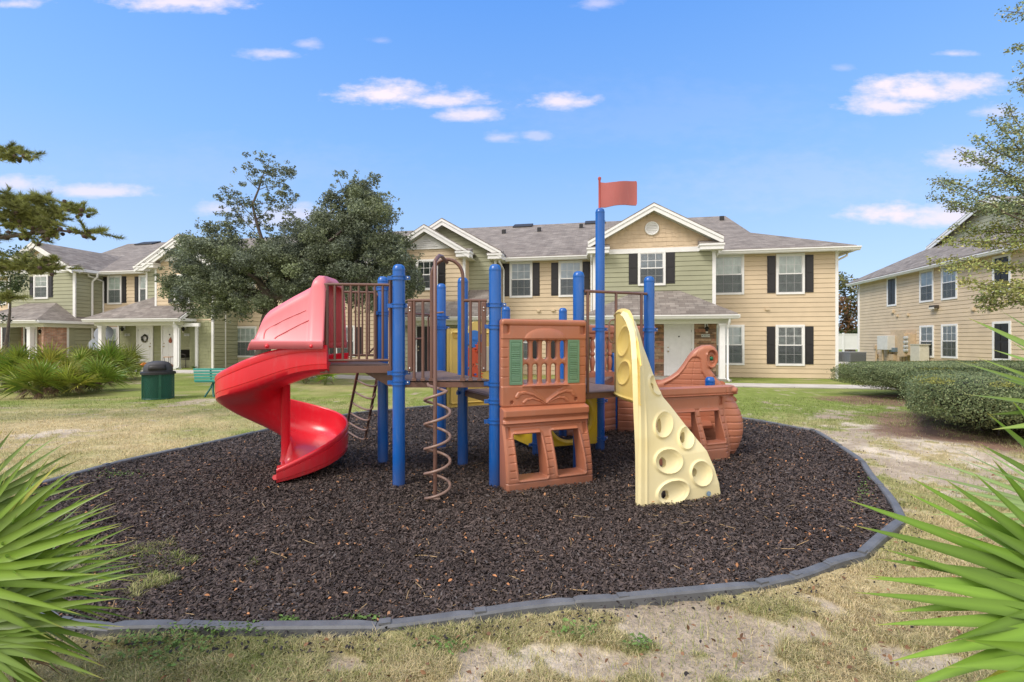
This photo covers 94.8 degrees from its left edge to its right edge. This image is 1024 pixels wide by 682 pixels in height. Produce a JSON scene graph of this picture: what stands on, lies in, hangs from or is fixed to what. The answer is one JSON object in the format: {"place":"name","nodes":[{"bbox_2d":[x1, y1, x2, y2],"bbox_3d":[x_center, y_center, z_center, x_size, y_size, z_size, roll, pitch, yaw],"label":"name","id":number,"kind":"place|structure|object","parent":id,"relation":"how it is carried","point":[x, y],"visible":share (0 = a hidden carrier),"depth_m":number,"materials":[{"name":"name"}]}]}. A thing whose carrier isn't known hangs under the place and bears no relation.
{"place":"outdoors","nodes":[
{"label":"outdoors","id":0,"kind":"place"},
{"bbox_2d":[0,349,1023,681],"bbox_3d":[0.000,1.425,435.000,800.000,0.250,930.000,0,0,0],"label":"ground","id":1,"kind":"structure","parent":0,"point":[190,391],"depth_m":5.83,"materials":[{"name":"soil"}]},
{"bbox_2d":[0,344,14,390],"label":"saw palmetto","id":2,"kind":"object","parent":1,"relation":"on","point":[2,351],"visible":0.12,"depth_m":13.93,"materials":[{"name":"green plant"}]},
{"bbox_2d":[0,342,34,393],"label":"saw palmetto","id":3,"kind":"object","parent":1,"relation":"on","point":[7,365],"visible":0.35,"depth_m":13.59,"materials":[{"name":"green plant"}]},
{"bbox_2d":[0,244,39,383],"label":"broadleaf tree","id":4,"kind":"object","parent":1,"relation":"on","point":[13,287],"visible":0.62,"depth_m":15.05,"materials":[{"name":"green plant"}]},
{"bbox_2d":[0,356,77,399],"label":"saw palmetto","id":5,"kind":"object","parent":1,"relation":"on","point":[42,370],"visible":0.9,"depth_m":12.19,"materials":[{"name":"green plant"}]},
{"bbox_2d":[4,339,92,394],"bbox_3d":[-13.277,0.781,13.618,1.951,1.806,1.950,0,0,-42],"label":"saw palmetto","id":6,"kind":"object","parent":1,"relation":"on","point":[48,353],"visible":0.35,"depth_m":13.41,"materials":[{"name":"green plant"}]},
{"bbox_2d":[14,361,110,397],"bbox_3d":[-12.115,1.035,12.806,2.045,1.253,2.171,0,0,0],"label":"saw palmetto","id":7,"kind":"object","parent":1,"relation":"on","point":[77,380],"visible":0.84,"depth_m":12.73,"materials":[{"name":"green plant"}]},
{"bbox_2d":[0,139,125,303],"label":"pine tree","id":8,"kind":"object","parent":1,"relation":"on","point":[34,214],"visible":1,"depth_m":8.16,"materials":[{"name":"green plant"}]},
{"bbox_2d":[39,463,111,485],"bbox_3d":[-4.864,1.499,5.217,0.076,0.089,0.892,0,0,5],"label":"edging section","id":9,"kind":"object","parent":1,"relation":"on","point":[83,471],"visible":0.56,"depth_m":5.28,"materials":[{"name":"plastic"}]},
{"bbox_2d":[0,428,156,681],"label":"saw palmetto","id":10,"kind":"object","parent":1,"relation":"on","point":[36,580],"visible":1,"depth_m":1.66,"materials":[{"name":"green plant"}]},
{"bbox_2d":[68,347,103,387],"bbox_3d":[-13.991,0.902,14.882,1.927,1.544,1.712,0,0,-22],"label":"saw palmetto","id":11,"kind":"object","parent":1,"relation":"on","point":[80,355],"visible":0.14,"depth_m":15.11,"materials":[{"name":"green plant"}]},
{"bbox_2d":[61,616,112,637],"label":"edging section","id":12,"kind":"object","parent":1,"relation":"on","point":[99,632],"visible":0.41,"depth_m":2.41,"materials":[{"name":"plastic"}]},
{"bbox_2d":[89,338,97,349],"bbox_3d":[-20.203,0.600,22.863,0.580,1.500,0.505,0,0,19],"label":"satellite dish","id":13,"kind":"object","parent":1,"relation":"on","point":[92,341],"visible":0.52,"depth_m":22.88,"materials":[{"name":"black plastic"}]},
{"bbox_2d":[65,342,124,371],"bbox_3d":[-14.532,0.790,16.358,1.722,1.785,1.921,0,0,36],"label":"saw palmetto","id":14,"kind":"object","parent":1,"relation":"on","point":[74,349],"visible":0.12,"depth_m":16.19,"materials":[{"name":"green plant"}]},
{"bbox_2d":[94,326,113,339],"bbox_3d":[-20.198,0.295,23.296,0.671,2.111,0.544,0,0,21],"label":"satellite dish","id":15,"kind":"object","parent":1,"relation":"on","point":[109,332],"visible":0.3,"depth_m":23.32,"materials":[{"name":"black plastic"}]},
{"bbox_2d":[72,354,136,391],"bbox_3d":[-12.168,0.984,13.723,1.866,1.235,1.847,0,0,42],"label":"saw palmetto","id":16,"kind":"object","parent":1,"relation":"on","point":[109,371],"visible":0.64,"depth_m":13.75,"materials":[{"name":"green plant"}]},
{"bbox_2d":[74,337,143,382],"bbox_3d":[-14.051,0.709,16.388,1.995,1.899,1.992,0,0,0],"label":"saw palmetto","id":17,"kind":"object","parent":1,"relation":"on","point":[117,354],"visible":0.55,"depth_m":16.30,"materials":[{"name":"green plant"}]},
{"bbox_2d":[112,342,148,379],"bbox_3d":[-14.288,0.811,17.147,1.911,1.641,1.809,0,0,-22],"label":"saw palmetto","id":18,"kind":"object","parent":1,"relation":"on","point":[134,355],"visible":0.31,"depth_m":17.22,"materials":[{"name":"green plant"}]},
{"bbox_2d":[107,619,177,636],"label":"edging section","id":19,"kind":"object","parent":1,"relation":"on","point":[146,626],"visible":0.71,"depth_m":2.41,"materials":[{"name":"plastic"}]},
{"bbox_2d":[110,448,182,463],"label":"edging section","id":20,"kind":"object","parent":1,"relation":"on","point":[141,457],"visible":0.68,"depth_m":5.99,"materials":[{"name":"plastic"}]},
{"bbox_2d":[140,361,175,399],"bbox_3d":[-9.213,1.005,12.267,0.760,0.990,0.760,0,0,0],"label":"trash can","id":21,"kind":"object","parent":1,"relation":"on","point":[158,380],"visible":1,"depth_m":12.02,"materials":[{"name":"green plastic"}]},
{"bbox_2d":[181,350,189,367],"bbox_3d":[-15.736,0.850,22.877,0.638,0.861,0.584,0,0,27],"label":"grill","id":22,"kind":"object","parent":1,"relation":"on","point":[185,354],"visible":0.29,"depth_m":22.91,"materials":[{"name":"metal"}]},
{"bbox_2d":[193,368,225,396],"bbox_3d":[-7.778,1.121,12.855,1.500,0.786,0.546,0,0,-3],"label":"park bench","id":23,"kind":"object","parent":1,"relation":"on","point":[206,379],"visible":0.46,"depth_m":12.62,"materials":[{"name":"teal metal"}]},
{"bbox_2d":[171,619,253,636],"bbox_3d":[-1.538,1.498,2.434,0.428,0.085,0.072,0,0,2],"label":"edging section","id":24,"kind":"object","parent":1,"relation":"on","point":[188,622],"visible":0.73,"depth_m":2.41,"materials":[{"name":"plastic"}]},
{"bbox_2d":[182,431,256,449],"bbox_3d":[-4.332,1.497,7.029,0.089,0.085,1.261,0,0,18],"label":"edging section","id":25,"kind":"object","parent":1,"relation":"on","point":[222,439],"visible":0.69,"depth_m":6.98,"materials":[{"name":"plastic"}]},
{"bbox_2d":[257,428,269,433],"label":"edging section","id":26,"kind":"object","parent":1,"relation":"on","point":[263,430],"visible":0.16,"depth_m":7.77,"materials":[{"name":"plastic"}]},
{"bbox_2d":[152,150,425,355],"bbox_3d":[-7.955,-2.534,16.534,9.967,8.119,4.886,0,0,0],"label":"live oak","id":27,"kind":"object","parent":1,"relation":"on","point":[330,245],"visible":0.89,"depth_m":15.39,"materials":[{"name":"green plant"}]},
{"bbox_2d":[250,620,376,638],"bbox_3d":[-1.020,1.497,2.433,0.630,0.084,0.073,0,0,-2],"label":"edging section","id":28,"kind":"object","parent":1,"relation":"on","point":[313,627],"visible":0.76,"depth_m":2.41,"materials":[{"name":"plastic"}]},
{"bbox_2d":[302,375,327,383],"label":"saw palmetto","id":29,"kind":"object","parent":1,"relation":"on","point":[304,381],"visible":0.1,"depth_m":16.27,"materials":[{"name":"green plant"}]},
{"bbox_2d":[312,374,338,384],"bbox_3d":[-6.212,1.198,15.855,1.060,0.745,1.125,0,0,0],"label":"saw palmetto","id":30,"kind":"object","parent":1,"relation":"on","point":[324,377],"visible":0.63,"depth_m":15.70,"materials":[{"name":"green plant"}]},
{"bbox_2d":[360,405,430,413],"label":"edging section","id":31,"kind":"object","parent":1,"relation":"on","point":[405,408],"visible":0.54,"depth_m":10.32,"materials":[{"name":"plastic"}]},
{"bbox_2d":[375,610,472,634],"bbox_3d":[-0.466,1.500,2.490,0.511,0.090,0.076,0,0,-12],"label":"edging section","id":32,"kind":"object","parent":1,"relation":"on","point":[412,622],"visible":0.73,"depth_m":2.47,"materials":[{"name":"plastic"}]},
{"bbox_2d":[0,202,861,381],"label":"apartment building","id":33,"kind":"structure","parent":1,"relation":"on","point":[745,303],"depth_m":20.05,"materials":[{"name":"beige"}]},
{"bbox_2d":[2,327,9,351],"bbox_3d":[-27.151,0.250,25.339,0.742,2.000,0.100,0,0,11],"label":"door","id":34,"kind":"structure","parent":33,"relation":"in","point":[4,328],"depth_m":25.40,"materials":[{"name":"metal"}]},
{"bbox_2d":[25,329,26,348],"bbox_3d":[-25.635,0.250,25.083,0.725,2.000,0.032,0,0,11],"label":"door","id":35,"kind":"structure","parent":33,"relation":"in","point":[25,329],"depth_m":25.14,"materials":[{"name":"metal"}]},
{"bbox_2d":[33,275,48,298],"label":"window","id":36,"kind":"structure","parent":33,"relation":"in","point":[40,282],"depth_m":24.32,"materials":[{"name":"clear glass"}]},
{"bbox_2d":[109,327,117,348],"bbox_3d":[-21.342,-0.041,25.173,0.635,1.398,0.134,0,0,6],"label":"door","id":37,"kind":"structure","parent":33,"relation":"in","point":[115,329],"depth_m":25.16,"materials":[{"name":"white"}]},
{"bbox_2d":[107,275,121,303],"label":"window","id":38,"kind":"structure","parent":33,"relation":"in","point":[114,282],"depth_m":25.16,"materials":[{"name":"clear glass"}]},
{"bbox_2d":[139,275,145,300],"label":"window","id":39,"kind":"structure","parent":33,"relation":"in","point":[142,278],"depth_m":24.82,"materials":[{"name":"clear glass"}]},
{"bbox_2d":[138,326,150,362],"bbox_3d":[-18.520,0.245,23.726,0.820,2.030,0.100,0,0,11],"label":"door","id":40,"kind":"structure","parent":33,"relation":"in","point":[142,330],"depth_m":23.75,"materials":[{"name":"white metal"}]},
{"bbox_2d":[141,334,147,342],"bbox_3d":[-18.489,-0.121,23.699,0.389,0.436,0.159,0,0,0],"label":"wreath","id":41,"kind":"object","parent":40,"relation":"attached to","point":[142,340],"visible":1,"depth_m":23.68,"materials":[{"name":"green plant"}]},
{"bbox_2d":[162,326,172,363],"bbox_3d":[-17.057,0.245,23.446,0.815,2.030,0.100,0,0,11],"label":"door","id":42,"kind":"structure","parent":33,"relation":"in","point":[167,330],"depth_m":23.49,"materials":[{"name":"white metal"}]},
{"bbox_2d":[237,326,256,356],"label":"window","id":43,"kind":"structure","parent":33,"relation":"in","point":[246,334],"depth_m":23.65,"materials":[{"name":"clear glass"}]},
{"bbox_2d":[336,326,355,356],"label":"window","id":44,"kind":"structure","parent":33,"relation":"in","point":[338,350],"depth_m":22.57,"materials":[{"name":"clear glass"}]},
{"bbox_2d":[417,326,429,371],"bbox_3d":[-3.759,0.375,20.907,0.985,2.050,0.100,0,0,11],"label":"door","id":45,"kind":"structure","parent":33,"relation":"in","point":[418,327],"depth_m":20.97,"materials":[{"name":"metal"}]},
{"bbox_2d":[416,259,437,289],"bbox_3d":[-3.650,-2.831,20.154,0.990,1.317,0.205,0,0,4],"label":"window","id":46,"kind":"structure","parent":33,"relation":"in","point":[426,264],"depth_m":20.16,"materials":[{"name":"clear glass"}]},
{"bbox_2d":[510,261,531,297],"bbox_3d":[0.399,-2.739,21.007,1.029,1.613,0.212,0,0,3],"label":"window","id":47,"kind":"structure","parent":33,"relation":"in","point":[520,272],"depth_m":21.01,"materials":[{"name":"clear glass"}]},
{"bbox_2d":[523,341,526,358],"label":"window","id":48,"kind":"structure","parent":33,"relation":"in","point":[525,342],"depth_m":20.97,"materials":[{"name":"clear glass"}]},
{"bbox_2d":[558,260,581,296],"bbox_3d":[2.554,-2.725,20.594,1.036,1.592,0.214,0,0,3],"label":"window","id":49,"kind":"structure","parent":33,"relation":"in","point":[566,269],"depth_m":20.63,"materials":[{"name":"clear glass"}]},
{"bbox_2d":[638,250,665,285],"bbox_3d":[5.546,-2.887,18.697,1.056,1.375,0.217,0,0,3],"label":"window","id":50,"kind":"structure","parent":33,"relation":"in","point":[650,263],"depth_m":18.69,"materials":[{"name":"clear glass"}]},
{"bbox_2d":[666,325,691,375],"bbox_3d":[6.703,0.375,18.903,0.975,2.050,0.100,0,0,11],"label":"door","id":51,"kind":"structure","parent":33,"relation":"in","point":[678,337],"depth_m":18.94,"materials":[{"name":"white wood"}]},
{"bbox_2d":[716,254,743,294],"bbox_3d":[8.720,-2.727,19.413,1.576,1.649,0.319,0,0,2],"label":"window","id":52,"kind":"structure","parent":33,"relation":"in","point":[729,268],"depth_m":19.37,"materials":[{"name":"white glass"}]},
{"bbox_2d":[717,325,744,364],"bbox_3d":[8.725,0.164,19.412,1.585,1.660,0.321,0,0,2],"label":"window","id":53,"kind":"structure","parent":33,"relation":"in","point":[736,332],"depth_m":19.33,"materials":[{"name":"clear glass"}]},
{"bbox_2d":[775,325,804,365],"bbox_3d":[11.186,0.175,18.940,1.068,1.650,0.220,0,0,3],"label":"window","id":54,"kind":"structure","parent":33,"relation":"in","point":[789,339],"depth_m":18.95,"materials":[{"name":"white glass"}]},
{"bbox_2d":[776,253,804,294],"bbox_3d":[11.194,-2.699,18.938,1.051,1.644,0.217,0,0,3],"label":"window","id":55,"kind":"structure","parent":33,"relation":"in","point":[790,267],"depth_m":18.94,"materials":[{"name":"white glass"}]},
{"bbox_2d":[30,405,894,622],"bbox_3d":[0.048,1.500,6.723,9.886,0.001,8.604,0,0,0],"label":"mulch bed","id":56,"kind":"object","parent":1,"relation":"on","point":[476,432],"visible":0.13,"depth_m":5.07,"materials":[{"name":"wood"}]},
{"bbox_2d":[56,427,872,613],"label":"dead leaves","id":57,"kind":"object","parent":56,"relation":"on","point":[410,566],"visible":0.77,"depth_m":3.47,"materials":[{"name":"brown plant"}]},
{"bbox_2d":[73,422,874,620],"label":"dry twigs","id":58,"kind":"object","parent":56,"relation":"on","point":[438,552],"visible":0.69,"depth_m":3.41,"materials":[{"name":"brown wood"}]},
{"bbox_2d":[215,177,742,506],"bbox_3d":[-0.074,-0.360,6.311,6.545,3.820,4.172,0,0,0],"label":"play structure","id":59,"kind":"object","parent":56,"relation":"on","point":[684,420],"visible":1,"depth_m":4.92,"materials":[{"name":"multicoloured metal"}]},
{"bbox_2d":[67,468,870,669],"bbox_3d":[-0.375,1.470,3.770,8.911,0.038,3.355,0,0,0],"label":"clover","id":60,"kind":"object","parent":1,"relation":"on","point":[177,641],"visible":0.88,"depth_m":2.33,"materials":[{"name":"green plant"}]},
{"bbox_2d":[35,412,934,680],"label":"stray chips","id":61,"kind":"object","parent":1,"relation":"on","point":[352,647],"visible":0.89,"depth_m":2.37,"materials":[{"name":"brown wood"}]},
{"bbox_2d":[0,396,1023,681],"bbox_3d":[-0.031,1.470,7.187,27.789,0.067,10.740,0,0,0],"label":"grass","id":62,"kind":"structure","parent":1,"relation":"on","point":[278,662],"depth_m":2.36,"materials":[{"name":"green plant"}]},
{"bbox_2d":[19,420,1016,681],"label":"fallen leaves","id":63,"kind":"object","parent":1,"relation":"on","point":[423,672],"visible":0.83,"depth_m":2.25,"materials":[{"name":"brown plant"}]},
{"bbox_2d":[472,598,575,623],"bbox_3d":[0.065,1.499,2.615,0.600,0.088,0.078,0,0,-12],"label":"edging section","id":64,"kind":"object","parent":1,"relation":"on","point":[544,606],"visible":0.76,"depth_m":2.60,"materials":[{"name":"plastic"}]},
{"bbox_2d":[573,594,615,611],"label":"edging section","id":65,"kind":"object","parent":1,"relation":"on","point":[594,601],"visible":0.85,"depth_m":2.66,"materials":[{"name":"plastic"}]},
{"bbox_2d":[613,582,759,608],"bbox_3d":[1.031,1.497,2.774,0.918,0.085,0.073,0,0,-10],"label":"edging section","id":66,"kind":"object","parent":1,"relation":"on","point":[665,595],"visible":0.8,"depth_m":2.74,"materials":[{"name":"plastic"}]},
{"bbox_2d":[742,417,765,421],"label":"edging section","id":67,"kind":"object","parent":1,"relation":"on","point":[745,418],"visible":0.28,"depth_m":8.78,"materials":[{"name":"plastic"}]},
{"bbox_2d":[755,574,794,590],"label":"edging section","id":68,"kind":"object","parent":1,"relation":"on","point":[780,580],"visible":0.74,"depth_m":2.88,"materials":[{"name":"plastic"}]},
{"bbox_2d":[763,421,814,431],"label":"edging section","id":69,"kind":"object","parent":1,"relation":"on","point":[790,426],"visible":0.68,"depth_m":8.15,"materials":[{"name":"plastic"}]},
{"bbox_2d":[788,562,830,582],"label":"edging section","id":70,"kind":"object","parent":1,"relation":"on","point":[807,573],"visible":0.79,"depth_m":2.99,"materials":[{"name":"plastic"}]},
{"bbox_2d":[813,430,840,445],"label":"edging section","id":71,"kind":"object","parent":1,"relation":"on","point":[827,437],"visible":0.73,"depth_m":7.14,"materials":[{"name":"plastic"}]},
{"bbox_2d":[839,352,842,361],"bbox_3d":[21.062,1.004,30.300,0.798,0.626,0.840,0,0,0],"label":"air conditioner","id":72,"kind":"object","parent":1,"relation":"on","point":[840,356],"visible":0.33,"depth_m":29.88,"materials":[{"name":"grey metal"}]},
{"bbox_2d":[823,552,864,571],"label":"edging section","id":73,"kind":"object","parent":1,"relation":"on","point":[839,561],"visible":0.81,"depth_m":3.15,"materials":[{"name":"plastic"}]},
{"bbox_2d":[839,333,857,351],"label":"vinyl fence","id":74,"kind":"object","parent":1,"relation":"on","point":[848,341],"visible":0.09,"depth_m":44.03,"materials":[{"name":"white plastic"}]},
{"bbox_2d":[839,328,857,351],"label":"evergreen shrub","id":75,"kind":"object","parent":1,"relation":"on","point":[854,332],"visible":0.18,"depth_m":48.85,"materials":[{"name":"green plant"}]},
{"bbox_2d":[839,271,858,351],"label":"autumn tree","id":76,"kind":"object","parent":1,"relation":"on","point":[849,314],"visible":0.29,"depth_m":51.33,"materials":[{"name":"brown plant"}]},
{"bbox_2d":[838,445,864,463],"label":"edging section","id":77,"kind":"object","parent":1,"relation":"on","point":[849,452],"visible":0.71,"depth_m":6.10,"materials":[{"name":"plastic"}]},
{"bbox_2d":[842,352,866,361],"bbox_3d":[21.460,0.989,29.600,1.070,0.627,0.840,0,0,0],"label":"air conditioner","id":78,"kind":"object","parent":1,"relation":"on","point":[853,356],"visible":0.9,"depth_m":29.20,"materials":[{"name":"grey metal"}]},
{"bbox_2d":[861,462,883,486],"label":"edging section","id":79,"kind":"object","parent":1,"relation":"on","point":[869,472],"visible":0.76,"depth_m":5.14,"materials":[{"name":"plastic"}]},
{"bbox_2d":[857,519,904,561],"bbox_3d":[2.815,1.498,3.581,1.070,0.087,0.076,0,0,-38],"label":"edging section","id":80,"kind":"object","parent":1,"relation":"on","point":[875,542],"visible":0.73,"depth_m":3.48,"materials":[{"name":"plastic"}]},
{"bbox_2d":[879,486,904,515],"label":"edging section","id":81,"kind":"object","parent":1,"relation":"on","point":[891,500],"visible":0.63,"depth_m":4.32,"materials":[{"name":"plastic"}]},
{"bbox_2d":[910,344,930,361],"bbox_3d":[21.557,0.665,24.890,0.500,1.004,0.842,0,0,11],"label":"pedestal box","id":82,"kind":"object","parent":1,"relation":"on","point":[919,352],"visible":0.78,"depth_m":24.60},
{"bbox_2d":[826,359,1023,391],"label":"hedge","id":83,"kind":"object","parent":1,"relation":"on","point":[871,374],"visible":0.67,"depth_m":12.23,"materials":[{"name":"green plant"}]},
{"bbox_2d":[846,196,1023,361],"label":"apartment building","id":84,"kind":"structure","parent":1,"relation":"on","point":[920,298],"depth_m":24.09,"materials":[{"name":"beige"}]},
{"bbox_2d":[875,336,894,360],"bbox_3d":[22.324,0.515,28.337,0.390,1.670,1.645,0,0,11],"label":"utility box","id":85,"kind":"object","parent":84,"relation":"attached to","point":[885,343],"visible":0.88,"depth_m":27.86,"materials":[{"name":"white metal"}]},
{"bbox_2d":[887,348,897,360],"bbox_3d":[22.295,0.869,27.656,0.190,0.961,0.879,0,0,11],"label":"junction box","id":86,"kind":"object","parent":84,"relation":"attached to","point":[890,357],"visible":0.88,"depth_m":27.46,"materials":[{"name":"grey metal"}]},
{"bbox_2d":[898,333,914,361],"bbox_3d":[21.926,0.460,26.368,0.430,1.779,1.267,0,0,11],"label":"meter cabinet","id":87,"kind":"object","parent":84,"relation":"attached to","point":[905,340],"visible":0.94,"depth_m":26.03,"materials":[{"name":"beige metal"}]},
{"bbox_2d":[919,268,933,302],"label":"window","id":88,"kind":"structure","parent":84,"relation":"in","point":[926,277],"depth_m":24.81,"materials":[{"name":"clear glass"}]},
{"bbox_2d":[919,325,933,357],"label":"window","id":89,"kind":"structure","parent":84,"relation":"in","point":[926,332],"depth_m":24.69,"materials":[{"name":"clear glass"}]},
{"bbox_2d":[941,263,957,299],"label":"window","id":90,"kind":"structure","parent":84,"relation":"in","point":[948,286],"depth_m":23.24,"materials":[{"name":"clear glass"}]},
{"bbox_2d":[941,324,957,358],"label":"window","id":91,"kind":"structure","parent":84,"relation":"in","point":[949,332],"depth_m":23.17,"materials":[{"name":"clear glass"}]},
{"bbox_2d":[849,312,1023,681],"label":"saw palmetto","id":92,"kind":"object","parent":1,"relation":"on","point":[994,588],"visible":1,"depth_m":1.33,"materials":[{"name":"green plant"}]},
{"bbox_2d":[894,366,1023,434],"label":"hedge","id":93,"kind":"object","parent":1,"relation":"on","point":[947,388],"visible":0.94,"depth_m":7.08,"materials":[{"name":"green plant"}]},
{"bbox_2d":[925,1,1023,312],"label":"elm tree","id":94,"kind":"object","parent":1,"relation":"on","point":[1012,214],"visible":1,"depth_m":7.27,"materials":[{"name":"green plant"}]},
{"bbox_2d":[0,0,1023,328],"label":"sky","id":95,"kind":"structure","parent":0,"point":[821,120],"materials":[{"name":"blue"}]},
{"bbox_2d":[136,369,898,389],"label":"sidewalk","id":96,"kind":"structure","parent":0,"point":[765,385],"depth_m":15.51,"materials":[{"name":"concrete"}]}
]}

